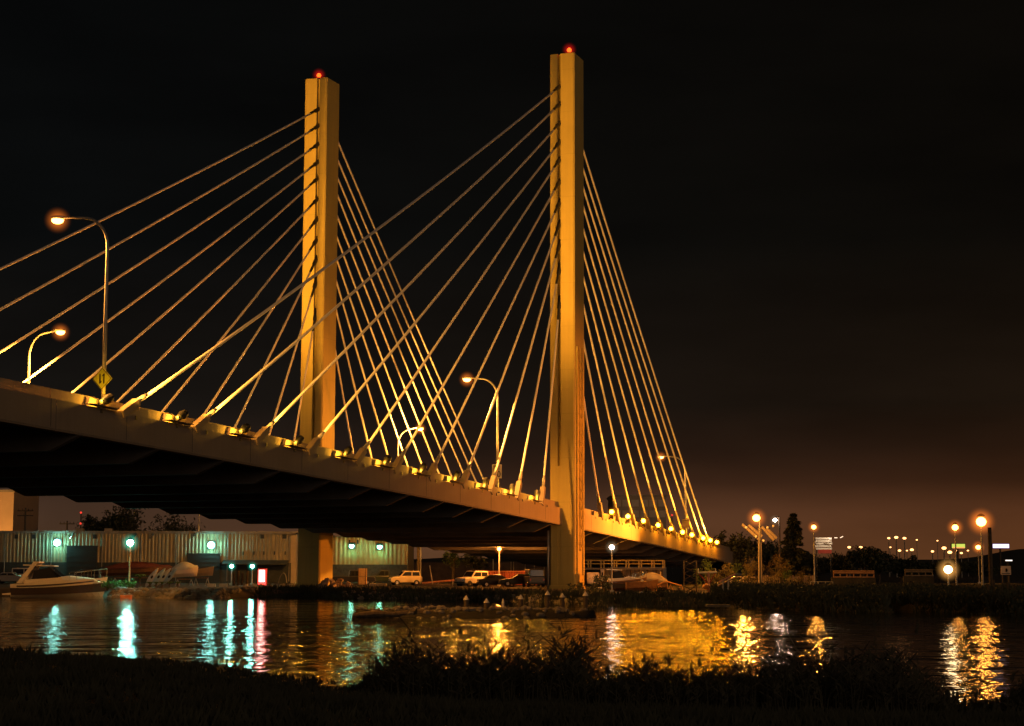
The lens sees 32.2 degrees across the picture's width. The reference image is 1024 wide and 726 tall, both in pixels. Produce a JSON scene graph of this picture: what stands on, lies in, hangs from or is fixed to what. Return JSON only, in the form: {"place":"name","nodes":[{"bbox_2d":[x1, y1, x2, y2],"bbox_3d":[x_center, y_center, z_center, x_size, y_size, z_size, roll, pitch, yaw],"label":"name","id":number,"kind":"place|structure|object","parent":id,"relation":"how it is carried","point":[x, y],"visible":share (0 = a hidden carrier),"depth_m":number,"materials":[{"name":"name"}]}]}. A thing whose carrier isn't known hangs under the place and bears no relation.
{"place":"outdoors","nodes":[
{"label":"outdoors","id":0,"kind":"place"},
{"bbox_2d":[0,643,1023,725],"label":"bank","id":1,"kind":"structure","parent":0,"point":[92,700],"depth_m":22.80,"materials":[{"name":"black plant"}]},
{"bbox_2d":[353,607,1023,715],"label":"reeds","id":2,"kind":"object","parent":1,"relation":"on","point":[885,683],"visible":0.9,"depth_m":36.64,"materials":[{"name":"plant"}]},
{"bbox_2d":[0,595,1023,703],"bbox_3d":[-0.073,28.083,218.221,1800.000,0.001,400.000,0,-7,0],"label":"water","id":3,"kind":"structure","parent":0,"point":[323,639],"depth_m":79.63,"materials":[{"name":"black liquid"}]},
{"bbox_2d":[2,562,107,595],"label":"motor boat","id":4,"kind":"object","parent":3,"relation":"on","point":[50,580],"visible":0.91,"depth_m":174.49,"materials":[{"name":"white plastic"}]},
{"bbox_2d":[352,610,399,617],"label":"drift log","id":5,"kind":"object","parent":3,"relation":"on","point":[376,614],"visible":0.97,"depth_m":104.72,"materials":[{"name":"brown wood"}]},
{"bbox_2d":[394,609,432,615],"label":"drift log","id":6,"kind":"object","parent":3,"relation":"on","point":[403,612],"visible":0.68,"depth_m":106.15,"materials":[{"name":"brown wood"}]},
{"bbox_2d":[355,608,595,617],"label":"shoal","id":7,"kind":"structure","parent":3,"relation":"in","point":[486,613],"depth_m":105.86,"materials":[{"name":"brown soil"}]},
{"bbox_2d":[359,605,587,617],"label":"shoal rocks","id":8,"kind":"object","parent":7,"relation":"on","point":[440,609],"visible":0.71,"depth_m":106.70,"materials":[{"name":"stone"}]},
{"bbox_2d":[545,590,549,609],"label":"mooring post","id":9,"kind":"object","parent":7,"relation":"on","point":[547,599],"visible":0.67,"depth_m":111.91,"materials":[{"name":"brown wood"}]},
{"bbox_2d":[582,591,587,608],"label":"mooring post","id":10,"kind":"object","parent":7,"relation":"on","point":[585,599],"visible":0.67,"depth_m":112.90,"materials":[{"name":"brown wood"}]},
{"bbox_2d":[0,569,1023,614],"bbox_3d":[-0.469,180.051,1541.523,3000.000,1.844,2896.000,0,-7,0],"label":"ground","id":11,"kind":"structure","parent":0,"point":[1016,577],"depth_m":210.35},
{"bbox_2d":[0,572,31,583],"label":"parked car","id":12,"kind":"object","parent":11,"relation":"on","point":[9,576],"visible":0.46,"depth_m":219.48,"materials":[{"name":"silver metal"}]},
{"bbox_2d":[0,490,38,530],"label":"tall building","id":13,"kind":"structure","parent":11,"relation":"on","point":[12,502],"depth_m":301.01,"materials":[{"name":"beige concrete"}]},
{"bbox_2d":[12,568,38,582],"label":"parked van","id":14,"kind":"object","parent":11,"relation":"on","point":[21,571],"visible":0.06,"depth_m":225.51,"materials":[{"name":"white paint"}]},
{"bbox_2d":[17,508,33,530],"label":"telegraph pole","id":15,"kind":"object","parent":11,"relation":"on","point":[25,515],"visible":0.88,"depth_m":288.96,"materials":[{"name":"wood"}]},
{"bbox_2d":[70,569,103,577],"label":"parked car","id":16,"kind":"object","parent":11,"relation":"on","point":[87,574],"visible":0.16,"depth_m":223.59,"materials":[{"name":"black paint"}]},
{"bbox_2d":[75,509,114,530],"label":"tree","id":17,"kind":"object","parent":11,"relation":"on","point":[88,521],"visible":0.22,"depth_m":293.73,"materials":[{"name":"green plant"}]},
{"bbox_2d":[88,506,148,530],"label":"tree","id":18,"kind":"object","parent":11,"relation":"on","point":[122,521],"visible":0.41,"depth_m":288.66,"materials":[{"name":"green plant"}]},
{"bbox_2d":[127,537,133,587],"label":"lamp post","id":19,"kind":"object","parent":11,"relation":"on","point":[130,542],"visible":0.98,"depth_m":177.88,"materials":[{"name":"metal"}]},
{"bbox_2d":[100,561,171,575],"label":"boat","id":20,"kind":"object","parent":11,"relation":"on","point":[136,567],"visible":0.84,"depth_m":212.63,"materials":[{"name":"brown wood"}]},
{"bbox_2d":[0,528,297,583],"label":"warehouse","id":21,"kind":"structure","parent":11,"relation":"on","point":[275,553],"depth_m":233.64,"materials":[{"name":"metal"}]},
{"bbox_2d":[66,545,97,575],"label":"door","id":22,"kind":"structure","parent":21,"relation":"in","point":[79,557],"depth_m":233.31,"materials":[{"name":"metal"}]},
{"bbox_2d":[187,553,220,582],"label":"door","id":23,"kind":"structure","parent":21,"relation":"in","point":[203,560],"depth_m":233.19,"materials":[{"name":"grey metal"}]},
{"bbox_2d":[145,568,158,586],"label":"leaning kayak","id":24,"kind":"object","parent":11,"relation":"on","point":[152,576],"visible":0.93,"depth_m":192.47,"materials":[{"name":"plastic"}]},
{"bbox_2d":[151,568,165,586],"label":"leaning kayak","id":25,"kind":"object","parent":11,"relation":"on","point":[158,576],"visible":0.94,"depth_m":192.47,"materials":[{"name":"plastic"}]},
{"bbox_2d":[163,568,176,584],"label":"leaning kayak","id":26,"kind":"object","parent":11,"relation":"on","point":[170,575],"visible":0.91,"depth_m":192.48,"materials":[{"name":"plastic"}]},
{"bbox_2d":[148,512,205,530],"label":"tree","id":27,"kind":"object","parent":11,"relation":"on","point":[174,525],"visible":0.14,"depth_m":290.45,"materials":[{"name":"green plant"}]},
{"bbox_2d":[175,579,193,585],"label":"boat stand","id":28,"kind":"object","parent":11,"relation":"on","point":[185,579],"visible":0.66,"depth_m":195.47,"materials":[{"name":"metal"}]},
{"bbox_2d":[171,562,197,576],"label":"boat","id":29,"kind":"object","parent":28,"relation":"on","point":[186,569],"visible":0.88,"depth_m":195.12,"materials":[{"name":"white fabric"}]},
{"bbox_2d":[193,577,208,585],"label":"boat stand","id":30,"kind":"object","parent":11,"relation":"on","point":[201,577],"visible":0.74,"depth_m":197.48,"materials":[{"name":"metal"}]},
{"bbox_2d":[191,566,213,576],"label":"boat","id":31,"kind":"object","parent":30,"relation":"on","point":[207,571],"visible":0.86,"depth_m":197.43,"materials":[{"name":"beige plastic"}]},
{"bbox_2d":[258,568,266,584],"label":"vending machine","id":32,"kind":"object","parent":11,"relation":"on","point":[262,575],"visible":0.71,"depth_m":204.12,"materials":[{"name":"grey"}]},
{"bbox_2d":[318,577,338,588],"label":"rubble heap","id":33,"kind":"object","parent":11,"relation":"on","point":[327,580],"visible":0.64,"depth_m":178.95,"materials":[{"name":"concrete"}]},
{"bbox_2d":[107,586,582,604],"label":"riprap","id":34,"kind":"object","parent":11,"relation":"on","point":[149,592],"visible":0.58,"depth_m":167.69,"materials":[{"name":"grey stone"}]},
{"bbox_2d":[332,570,375,584],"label":"parked car","id":35,"kind":"object","parent":11,"relation":"on","point":[352,576],"visible":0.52,"depth_m":211.61,"materials":[{"name":"black paint"}]},
{"bbox_2d":[358,568,366,584],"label":"stacked crate","id":36,"kind":"object","parent":11,"relation":"on","point":[362,572],"visible":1,"depth_m":209.03,"materials":[{"name":"brown wood"}]},
{"bbox_2d":[333,535,413,581],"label":"warehouse","id":37,"kind":"structure","parent":11,"relation":"on","point":[374,558],"depth_m":257.42,"materials":[{"name":"metal"}]},
{"bbox_2d":[0,48,765,589],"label":"cable stayed bridge","id":38,"kind":"structure","parent":11,"relation":"on","point":[312,486],"depth_m":171.18,"materials":[{"name":"concrete"}]},
{"bbox_2d":[27,329,65,383],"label":"street lamp","id":39,"kind":"object","parent":38,"relation":"on","point":[60,331],"visible":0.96,"depth_m":139.50,"materials":[{"name":"metal"}]},
{"bbox_2d":[50,215,108,408],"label":"street lamp","id":40,"kind":"object","parent":38,"relation":"on","point":[57,219],"visible":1,"depth_m":100.87,"materials":[{"name":"metal"}]},
{"bbox_2d":[93,367,111,389],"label":"warning sign","id":41,"kind":"object","parent":40,"relation":"attached to","point":[102,377],"visible":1,"depth_m":100.14,"materials":[{"name":"yellow metal"}]},
{"bbox_2d":[397,426,423,455],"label":"street lamp","id":42,"kind":"object","parent":38,"relation":"on","point":[421,428],"visible":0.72,"depth_m":207.13,"materials":[{"name":"metal"}]},
{"bbox_2d":[462,376,499,492],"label":"street lamp","id":43,"kind":"object","parent":38,"relation":"on","point":[467,378],"visible":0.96,"depth_m":160.34,"materials":[{"name":"metal"}]},
{"bbox_2d":[492,464,501,477],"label":"speed limit sign","id":44,"kind":"object","parent":43,"relation":"attached to","point":[499,473],"visible":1,"depth_m":159.65,"materials":[{"name":"white metal"}]},
{"bbox_2d":[659,455,687,538],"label":"street lamp","id":45,"kind":"object","parent":38,"relation":"on","point":[662,456],"visible":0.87,"depth_m":223.58,"materials":[{"name":"metal"}]},
{"bbox_2d":[370,570,400,583],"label":"parked car","id":46,"kind":"object","parent":11,"relation":"on","point":[382,575],"visible":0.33,"depth_m":219.53,"materials":[{"name":"green paint"}]},
{"bbox_2d":[388,571,422,584],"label":"parked car","id":47,"kind":"object","parent":11,"relation":"on","point":[413,577],"visible":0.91,"depth_m":216.68,"materials":[{"name":"beige paint"}]},
{"bbox_2d":[442,550,461,582],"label":"tree","id":48,"kind":"object","parent":11,"relation":"on","point":[452,558],"visible":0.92,"depth_m":238.18,"materials":[{"name":"green plant"}]},
{"bbox_2d":[454,571,487,586],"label":"parked car","id":49,"kind":"object","parent":11,"relation":"on","point":[468,578],"visible":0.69,"depth_m":202.79,"materials":[{"name":"white paint"}]},
{"bbox_2d":[461,553,488,570],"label":"tree","id":50,"kind":"object","parent":11,"relation":"on","point":[474,563],"visible":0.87,"depth_m":244.00,"materials":[{"name":"green plant"}]},
{"bbox_2d":[476,574,514,586],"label":"parked car","id":51,"kind":"object","parent":11,"relation":"on","point":[487,580],"visible":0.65,"depth_m":200.54,"materials":[{"name":"black paint"}]},
{"bbox_2d":[414,562,586,580],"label":"yard wall","id":52,"kind":"structure","parent":11,"relation":"on","point":[440,571],"depth_m":282.89,"materials":[{"name":"concrete"}]},
{"bbox_2d":[488,571,536,584],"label":"shipping container","id":53,"kind":"object","parent":11,"relation":"on","point":[508,574],"visible":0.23,"depth_m":211.07,"materials":[{"name":"red metal"}]},
{"bbox_2d":[251,583,779,609],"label":"bank weeds","id":54,"kind":"object","parent":11,"relation":"on","point":[606,596],"visible":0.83,"depth_m":153.36,"materials":[{"name":"green plant"}]},
{"bbox_2d":[498,574,535,586],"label":"parked car","id":55,"kind":"object","parent":11,"relation":"on","point":[515,579],"visible":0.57,"depth_m":198.57,"materials":[{"name":"green paint"}]},
{"bbox_2d":[522,569,544,586],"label":"parked van","id":56,"kind":"object","parent":11,"relation":"on","point":[534,576],"visible":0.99,"depth_m":195.61,"materials":[{"name":"black paint"}]},
{"bbox_2d":[566,582,584,592],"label":"bush","id":57,"kind":"object","parent":11,"relation":"on","point":[580,587],"visible":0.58,"depth_m":155.58,"materials":[{"name":"green plant"}]},
{"bbox_2d":[587,572,598,583],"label":"pale crate","id":58,"kind":"object","parent":11,"relation":"on","point":[590,575],"visible":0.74,"depth_m":174.75,"materials":[{"name":"beige"}]},
{"bbox_2d":[576,575,612,592],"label":"bush","id":59,"kind":"object","parent":11,"relation":"on","point":[604,585],"visible":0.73,"depth_m":158.42,"materials":[{"name":"green plant"}]},
{"bbox_2d":[609,543,613,591],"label":"lamp post","id":60,"kind":"object","parent":11,"relation":"on","point":[611,546],"visible":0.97,"depth_m":161.92,"materials":[{"name":"metal"}]},
{"bbox_2d":[598,569,646,591],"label":"motor boat","id":61,"kind":"object","parent":11,"relation":"on","point":[619,578],"visible":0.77,"depth_m":163.27,"materials":[{"name":"white plastic"}]},
{"bbox_2d":[585,560,664,580],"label":"raised walkway","id":62,"kind":"structure","parent":11,"relation":"on","point":[626,571],"depth_m":194.67,"materials":[{"name":"brown metal"}]},
{"bbox_2d":[607,495,666,578],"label":"panelled building","id":63,"kind":"structure","parent":11,"relation":"on","point":[622,505],"depth_m":329.00,"materials":[{"name":"metal"}]},
{"bbox_2d":[625,579,658,590],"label":"boat","id":64,"kind":"object","parent":11,"relation":"on","point":[642,585],"visible":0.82,"depth_m":161.28,"materials":[{"name":"brown wood"}]},
{"bbox_2d":[636,572,667,589],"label":"boat","id":65,"kind":"object","parent":11,"relation":"on","point":[652,576],"visible":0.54,"depth_m":164.28,"materials":[{"name":"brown wood"}]},
{"bbox_2d":[683,560,696,591],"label":"lattice gantry","id":66,"kind":"object","parent":11,"relation":"on","point":[684,580],"visible":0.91,"depth_m":156.84,"materials":[{"name":"brown metal"}]},
{"bbox_2d":[693,554,714,590],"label":"bush","id":67,"kind":"object","parent":11,"relation":"on","point":[707,563],"visible":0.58,"depth_m":160.01,"materials":[{"name":"green plant"}]},
{"bbox_2d":[698,569,716,592],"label":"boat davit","id":68,"kind":"object","parent":11,"relation":"on","point":[706,586],"visible":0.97,"depth_m":154.82,"materials":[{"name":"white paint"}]},
{"bbox_2d":[699,563,723,581],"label":"tree","id":69,"kind":"object","parent":11,"relation":"on","point":[715,566],"visible":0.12,"depth_m":259.11,"materials":[{"name":"green plant"}]},
{"bbox_2d":[706,570,725,586],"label":"bush","id":70,"kind":"object","parent":11,"relation":"on","point":[718,579],"visible":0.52,"depth_m":156.91,"materials":[{"name":"green plant"}]},
{"bbox_2d":[720,561,733,581],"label":"tree","id":71,"kind":"object","parent":11,"relation":"on","point":[727,573],"visible":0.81,"depth_m":156.84,"materials":[{"name":"green plant"}]},
{"bbox_2d":[717,573,741,590],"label":"gangway ramp","id":72,"kind":"structure","parent":11,"relation":"on","point":[724,582],"depth_m":140.92,"materials":[{"name":"metal"}]},
{"bbox_2d":[724,561,748,582],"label":"bush","id":73,"kind":"object","parent":11,"relation":"on","point":[737,571],"visible":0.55,"depth_m":164.32,"materials":[{"name":"green plant"}]},
{"bbox_2d":[713,530,763,575],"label":"tree","id":74,"kind":"object","parent":11,"relation":"on","point":[744,550],"visible":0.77,"depth_m":246.81,"materials":[{"name":"green plant"}]},
{"bbox_2d":[742,556,767,582],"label":"bush","id":75,"kind":"object","parent":11,"relation":"on","point":[750,569],"visible":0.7,"depth_m":165.19,"materials":[{"name":"green plant"}]},
{"bbox_2d":[753,512,760,581],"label":"lamp post","id":76,"kind":"object","parent":11,"relation":"on","point":[756,517],"visible":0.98,"depth_m":159.15,"materials":[{"name":"metal"}]},
{"bbox_2d":[741,524,777,582],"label":"slanting boom","id":77,"kind":"object","parent":11,"relation":"on","point":[770,533],"visible":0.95,"depth_m":162.71,"materials":[{"name":"brown paint"}]},
{"bbox_2d":[751,540,783,576],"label":"tree","id":78,"kind":"object","parent":11,"relation":"on","point":[768,552],"visible":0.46,"depth_m":259.49,"materials":[{"name":"green plant"}]},
{"bbox_2d":[763,568,783,584],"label":"bush","id":79,"kind":"object","parent":11,"relation":"on","point":[774,576],"visible":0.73,"depth_m":162.58,"materials":[{"name":"green plant"}]},
{"bbox_2d":[773,516,780,566],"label":"lamp post","id":80,"kind":"object","parent":11,"relation":"on","point":[775,519],"visible":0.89,"depth_m":200.05,"materials":[{"name":"grey metal"}]},
{"bbox_2d":[767,552,793,582],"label":"tree","id":81,"kind":"object","parent":11,"relation":"on","point":[778,568],"visible":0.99,"depth_m":166.88,"materials":[{"name":"green plant"}]},
{"bbox_2d":[763,575,813,584],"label":"plank fence","id":82,"kind":"object","parent":11,"relation":"on","point":[805,578],"visible":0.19,"depth_m":170.74,"materials":[{"name":"brown wood"}]},
{"bbox_2d":[781,569,795,585],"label":"bush","id":83,"kind":"object","parent":11,"relation":"on","point":[786,576],"visible":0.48,"depth_m":165.79,"materials":[{"name":"green plant"}]},
{"bbox_2d":[769,513,820,583],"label":"conifer tree","id":84,"kind":"object","parent":11,"relation":"on","point":[790,550],"visible":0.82,"depth_m":243.15,"materials":[{"name":"green plant"}]},
{"bbox_2d":[795,570,814,585],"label":"bush","id":85,"kind":"object","parent":11,"relation":"on","point":[801,580],"visible":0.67,"depth_m":166.74,"materials":[{"name":"green plant"}]},
{"bbox_2d":[800,553,824,575],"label":"tree","id":86,"kind":"object","parent":11,"relation":"on","point":[809,560],"visible":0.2,"depth_m":272.21,"materials":[{"name":"green plant"}]},
{"bbox_2d":[812,523,815,582],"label":"lamp post","id":87,"kind":"object","parent":11,"relation":"on","point":[813,526],"visible":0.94,"depth_m":212.89,"materials":[{"name":"metal"}]},
{"bbox_2d":[815,536,842,579],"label":"slatted hoarding","id":88,"kind":"object","parent":11,"relation":"on","point":[824,550],"visible":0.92,"depth_m":253.60,"materials":[{"name":"white paint"}]},
{"bbox_2d":[812,551,857,577],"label":"tree","id":89,"kind":"object","parent":11,"relation":"on","point":[823,563],"visible":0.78,"depth_m":267.35,"materials":[{"name":"green plant"}]},
{"bbox_2d":[831,570,875,586],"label":"guard rail","id":90,"kind":"object","parent":11,"relation":"on","point":[846,580],"visible":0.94,"depth_m":163.88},
{"bbox_2d":[840,545,885,577],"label":"tree","id":91,"kind":"object","parent":11,"relation":"on","point":[863,558],"visible":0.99,"depth_m":259.50,"materials":[{"name":"green plant"}]},
{"bbox_2d":[707,579,1023,615],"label":"scrub","id":92,"kind":"object","parent":11,"relation":"on","point":[857,597],"visible":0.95,"depth_m":125.59,"materials":[{"name":"green plant"}]},
{"bbox_2d":[858,546,897,582],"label":"tree","id":93,"kind":"object","parent":11,"relation":"on","point":[885,560],"visible":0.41,"depth_m":264.96,"materials":[{"name":"green plant"}]},
{"bbox_2d":[888,555,919,581],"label":"tree","id":94,"kind":"object","parent":11,"relation":"on","point":[903,564],"visible":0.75,"depth_m":272.22,"materials":[{"name":"green plant"}]},
{"bbox_2d":[903,569,933,584],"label":"guard rail","id":95,"kind":"object","parent":11,"relation":"on","point":[918,578],"visible":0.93,"depth_m":170.84,"materials":[{"name":"grey metal"}]},
{"bbox_2d":[913,560,947,574],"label":"tree","id":96,"kind":"object","parent":11,"relation":"on","point":[927,565],"visible":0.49,"depth_m":281.77,"materials":[{"name":"green plant"}]},
{"bbox_2d":[931,563,966,581],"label":"tree","id":97,"kind":"object","parent":11,"relation":"on","point":[960,568],"visible":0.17,"depth_m":287.08,"materials":[{"name":"green plant"}]},
{"bbox_2d":[952,522,957,585],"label":"lamp post","id":98,"kind":"object","parent":11,"relation":"on","point":[955,527],"visible":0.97,"depth_m":184.91,"materials":[{"name":"metal"}]},
{"bbox_2d":[951,543,965,580],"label":"lit sign","id":99,"kind":"object","parent":11,"relation":"on","point":[960,546],"visible":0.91,"depth_m":298.19,"materials":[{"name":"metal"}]},
{"bbox_2d":[953,560,999,580],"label":"tree","id":100,"kind":"object","parent":11,"relation":"on","point":[972,568],"visible":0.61,"depth_m":296.39,"materials":[{"name":"green plant"}]},
{"bbox_2d":[976,513,985,585],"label":"lamp post","id":101,"kind":"object","parent":11,"relation":"on","point":[980,521],"visible":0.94,"depth_m":149.14,"materials":[{"name":"metal"}]},
{"bbox_2d":[988,527,992,584],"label":"utility pole","id":102,"kind":"object","parent":11,"relation":"on","point":[990,564],"visible":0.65,"depth_m":147.03,"materials":[{"name":"brown wood"}]},
{"bbox_2d":[992,543,1009,581],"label":"illuminated sign","id":103,"kind":"object","parent":11,"relation":"on","point":[999,546],"visible":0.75,"depth_m":298.19,"materials":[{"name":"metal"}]},
{"bbox_2d":[1001,566,1010,583],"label":"notice board","id":104,"kind":"object","parent":11,"relation":"on","point":[1005,570],"visible":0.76,"depth_m":151.94,"materials":[{"name":"brown metal"}]},
{"bbox_2d":[0,0,1023,559],"label":"sky","id":105,"kind":"structure","parent":0,"point":[813,210],"materials":[{"name":"black"}]},
{"bbox_2d":[414,549,1023,569],"bbox_3d":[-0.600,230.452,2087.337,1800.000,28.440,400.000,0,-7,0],"label":"hills","id":106,"kind":"structure","parent":0,"point":[1017,557],"depth_m":1888.46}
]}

